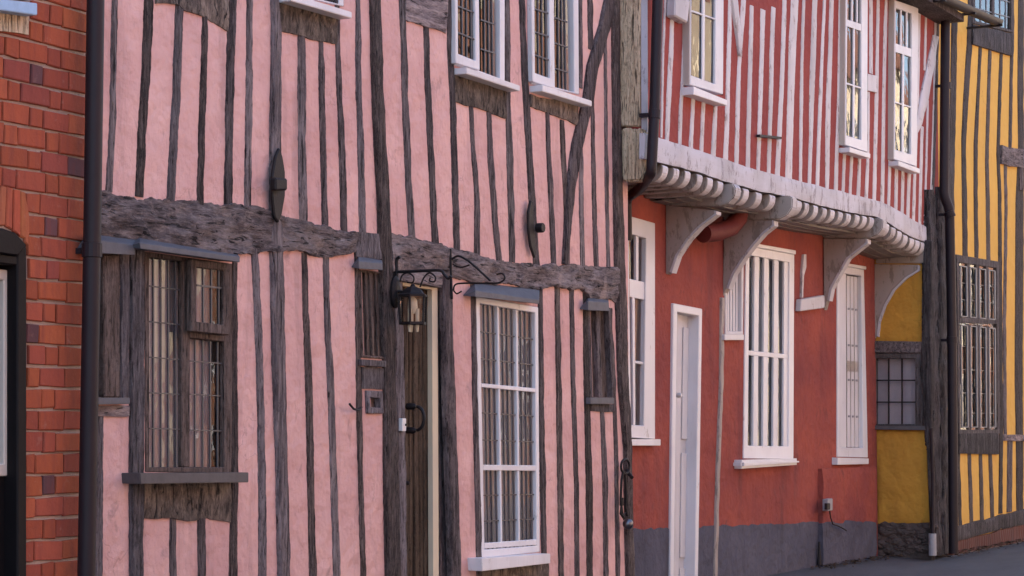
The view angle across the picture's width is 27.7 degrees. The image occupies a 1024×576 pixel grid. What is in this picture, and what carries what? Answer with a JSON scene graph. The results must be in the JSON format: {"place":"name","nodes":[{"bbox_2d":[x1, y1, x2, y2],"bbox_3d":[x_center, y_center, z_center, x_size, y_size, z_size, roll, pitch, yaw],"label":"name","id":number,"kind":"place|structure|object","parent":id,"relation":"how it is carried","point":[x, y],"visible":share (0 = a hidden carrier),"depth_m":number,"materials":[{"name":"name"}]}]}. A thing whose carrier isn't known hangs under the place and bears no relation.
{"place":"outdoors","nodes":[
{"label":"outdoors","id":0,"kind":"place"},
{"bbox_2d":[766,542,1023,575],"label":"pavement","id":1,"kind":"structure","parent":0,"point":[1002,561],"depth_m":17.31,"materials":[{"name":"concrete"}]},
{"bbox_2d":[0,0,86,575],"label":"brick house","id":2,"kind":"structure","parent":1,"relation":"on","point":[42,81],"depth_m":8.44,"materials":[{"name":"red brick"}]},
{"bbox_2d":[0,269,6,575],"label":"door","id":3,"kind":"structure","parent":2,"relation":"in","point":[3,273],"depth_m":8.28,"materials":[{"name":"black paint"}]},
{"bbox_2d":[0,0,36,15],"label":"window","id":4,"kind":"structure","parent":2,"relation":"in","point":[19,8],"depth_m":8.28,"materials":[{"name":"white paint"}]},
{"bbox_2d":[75,0,104,575],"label":"drainpipe","id":5,"kind":"object","parent":2,"relation":"attached to","point":[90,250],"visible":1,"depth_m":8.56,"materials":[{"name":"black metal"}]},
{"bbox_2d":[78,0,634,575],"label":"timbered house","id":6,"kind":"structure","parent":1,"relation":"on","point":[284,186],"depth_m":10.60,"materials":[{"name":"paint"}]},
{"bbox_2d":[78,235,134,404],"bbox_3d":[-1.733,0.134,8.810,0.150,0.723,0.404,-2,-4,28],"label":"window","id":7,"kind":"structure","parent":6,"relation":"in","point":[109,346],"depth_m":8.81,"materials":[{"name":"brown wood"}]},
{"bbox_2d":[121,238,247,483],"bbox_3d":[-1.468,0.332,9.251,0.194,1.077,0.859,-2,-4,28],"label":"window","id":8,"kind":"structure","parent":6,"relation":"in","point":[189,322],"depth_m":9.31,"materials":[{"name":"brown wood"}]},
{"bbox_2d":[279,0,351,19],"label":"window","id":9,"kind":"structure","parent":6,"relation":"in","point":[310,5],"depth_m":10.25,"materials":[{"name":"white paint"}]},
{"bbox_2d":[352,257,385,366],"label":"window","id":10,"kind":"structure","parent":6,"relation":"in","point":[369,320],"depth_m":10.65,"materials":[{"name":"brown wood"}]},
{"bbox_2d":[390,276,427,331],"bbox_3d":[-0.527,0.080,10.779,0.193,0.295,0.156,-2,-4,28],"label":"wall lantern","id":11,"kind":"object","parent":6,"relation":"attached to","point":[412,292],"depth_m":10.75,"materials":[{"name":"black metal"}]},
{"bbox_2d":[402,282,438,575],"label":"door","id":12,"kind":"structure","parent":6,"relation":"in","point":[420,347],"depth_m":11.20,"materials":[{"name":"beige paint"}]},
{"bbox_2d":[395,255,451,286],"bbox_3d":[-0.459,-0.089,10.770,0.343,0.172,0.019,-2,-4,28],"label":"scroll bracket","id":13,"kind":"object","parent":6,"relation":"attached to","point":[404,272],"visible":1,"depth_m":10.78,"materials":[{"name":"black metal"}]},
{"bbox_2d":[449,249,505,298],"bbox_3d":[-0.189,-0.082,11.284,0.350,0.277,0.014,-2,-4,28],"label":"sign bracket","id":14,"kind":"object","parent":6,"relation":"attached to","point":[452,288],"visible":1,"depth_m":11.32,"materials":[{"name":"black metal"}]},
{"bbox_2d":[451,0,519,91],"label":"window","id":15,"kind":"structure","parent":6,"relation":"in","point":[494,77],"depth_m":11.74,"materials":[{"name":"white paint"}]},
{"bbox_2d":[463,284,549,570],"bbox_3d":[-0.024,0.786,11.918,0.160,1.610,1.019,-2,-4,28],"label":"window","id":16,"kind":"structure","parent":6,"relation":"in","point":[507,332],"depth_m":11.99,"materials":[{"name":"white paint"}]},
{"bbox_2d":[527,0,591,106],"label":"window","id":17,"kind":"structure","parent":6,"relation":"in","point":[544,86],"depth_m":12.53,"materials":[{"name":"white paint"}]},
{"bbox_2d":[580,298,614,403],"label":"window","id":18,"kind":"structure","parent":6,"relation":"in","point":[601,367],"depth_m":13.02,"materials":[{"name":"grey wood"}]},
{"bbox_2d":[620,458,633,528],"bbox_3d":[0.718,1.302,13.157,0.077,0.451,0.177,-2,-4,28],"label":"cable lock","id":19,"kind":"object","parent":6,"relation":"attached to","point":[627,523],"visible":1,"depth_m":13.14,"materials":[{"name":"black metal"}]},
{"bbox_2d":[620,0,963,575],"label":"timbered house","id":20,"kind":"structure","parent":1,"relation":"on","point":[752,368],"depth_m":15.81,"materials":[{"name":"paint"}]},
{"bbox_2d":[628,217,660,445],"bbox_3d":[0.850,0.297,14.176,0.150,1.554,0.508,-2,-4,28],"label":"window","id":21,"kind":"structure","parent":20,"relation":"in","point":[641,313],"depth_m":14.24,"materials":[{"name":"white paint"}]},
{"bbox_2d":[628,0,662,240],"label":"drainpipe","id":22,"kind":"object","parent":20,"relation":"attached to","point":[653,116],"visible":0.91,"depth_m":13.25,"materials":[{"name":"black metal"}]},
{"bbox_2d":[674,314,688,575],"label":"door","id":23,"kind":"structure","parent":20,"relation":"in","point":[682,321],"depth_m":14.89,"materials":[{"name":"white paint"}]},
{"bbox_2d":[682,0,726,105],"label":"window","id":24,"kind":"structure","parent":20,"relation":"in","point":[710,83],"depth_m":14.19,"materials":[{"name":"white paint"}]},
{"bbox_2d":[696,213,747,242],"bbox_3d":[1.538,-0.485,15.121,0.135,0.358,0.642,-3,-5,34],"label":"pipe elbow","id":25,"kind":"object","parent":20,"relation":"attached to","point":[731,225],"visible":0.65,"depth_m":15.02,"materials":[{"name":"red metal"}]},
{"bbox_2d":[722,266,743,339],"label":"window","id":26,"kind":"structure","parent":20,"relation":"in","point":[733,321],"depth_m":15.73,"materials":[{"name":"white paint"}]},
{"bbox_2d":[733,244,798,468],"bbox_3d":[1.953,0.531,16.294,0.268,1.734,1.445,-2,-4,28],"label":"window","id":27,"kind":"structure","parent":20,"relation":"in","point":[771,353],"depth_m":16.41,"materials":[{"name":"white paint"}]},
{"bbox_2d":[822,498,846,530],"bbox_3d":[2.683,1.888,17.268,0.075,0.286,0.596,-2,-4,28],"label":"outdoor socket","id":28,"kind":"object","parent":20,"relation":"attached to","point":[827,504],"visible":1,"depth_m":17.11,"materials":[{"name":"white plastic"}]},
{"bbox_2d":[832,264,868,464],"bbox_3d":[2.887,0.655,17.955,0.140,1.734,0.903,-2,-4,28],"label":"window","id":29,"kind":"structure","parent":20,"relation":"in","point":[851,396],"depth_m":18.05,"materials":[{"name":"white paint"}]},
{"bbox_2d":[839,0,869,158],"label":"window","id":30,"kind":"structure","parent":20,"relation":"in","point":[855,144],"depth_m":16.89,"materials":[{"name":"white paint"}]},
{"bbox_2d":[888,0,919,173],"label":"window","id":31,"kind":"structure","parent":20,"relation":"in","point":[905,159],"depth_m":18.03,"materials":[{"name":"white paint"}]},
{"bbox_2d":[817,542,820,564],"bbox_3d":[2.520,2.176,17.066,0.037,0.190,0.037,3,-5,-39],"label":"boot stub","id":32,"kind":"object","parent":1,"relation":"on","point":[819,558],"visible":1,"depth_m":17.06,"materials":[{"name":"black metal"}]},
{"bbox_2d":[811,539,1023,568],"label":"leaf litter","id":33,"kind":"object","parent":1,"relation":"on","point":[854,561],"visible":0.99,"depth_m":18.29,"materials":[{"name":"brown plant"}]},
{"bbox_2d":[928,533,936,555],"bbox_3d":[3.661,2.234,18.110,0.068,0.190,0.068,-2,-4,28],"label":"pipe boot","id":34,"kind":"object","parent":1,"relation":"on","point":[932,546],"visible":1,"depth_m":18.08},
{"bbox_2d":[929,428,934,533],"bbox_3d":[3.670,1.762,18.156,0.032,1.079,0.058,-2,-4,28],"label":"waste pipe","id":35,"kind":"object","parent":34,"relation":"on","point":[932,483],"visible":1,"depth_m":18.16,"materials":[{"name":"grey metal"}]},
{"bbox_2d":[875,0,1023,559],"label":"timbered house","id":36,"kind":"structure","parent":1,"relation":"on","point":[986,154],"depth_m":19.66,"materials":[{"name":"yellow paint"}]},
{"bbox_2d":[875,353,924,429],"bbox_3d":[3.418,0.914,18.501,0.564,0.702,0.120,-2,-4,28],"label":"window","id":37,"kind":"structure","parent":36,"relation":"in","point":[899,395],"depth_m":18.53,"materials":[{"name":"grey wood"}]},
{"bbox_2d":[935,20,958,553],"bbox_3d":[3.922,-0.354,18.735,0.164,5.452,0.230,0,-4,-3],"label":"drainpipe","id":38,"kind":"object","parent":36,"relation":"attached to","point":[949,215],"visible":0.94,"depth_m":18.64,"materials":[{"name":"black metal"}]},
{"bbox_2d":[933,0,1003,29],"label":"gutter","id":39,"kind":"object","parent":36,"relation":"attached to","point":[972,11],"visible":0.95,"depth_m":18.99,"materials":[{"name":"black paint"}]},
{"bbox_2d":[955,254,999,433],"bbox_3d":[4.549,0.561,20.096,0.086,1.790,1.950,-2,-4,28],"label":"window","id":40,"kind":"structure","parent":36,"relation":"in","point":[977,279],"depth_m":19.85,"materials":[{"name":"grey wood"}]},
{"bbox_2d":[972,0,1013,32],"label":"window","id":41,"kind":"structure","parent":36,"relation":"in","point":[1002,9],"depth_m":21.03,"materials":[{"name":"grey wood"}]}
]}

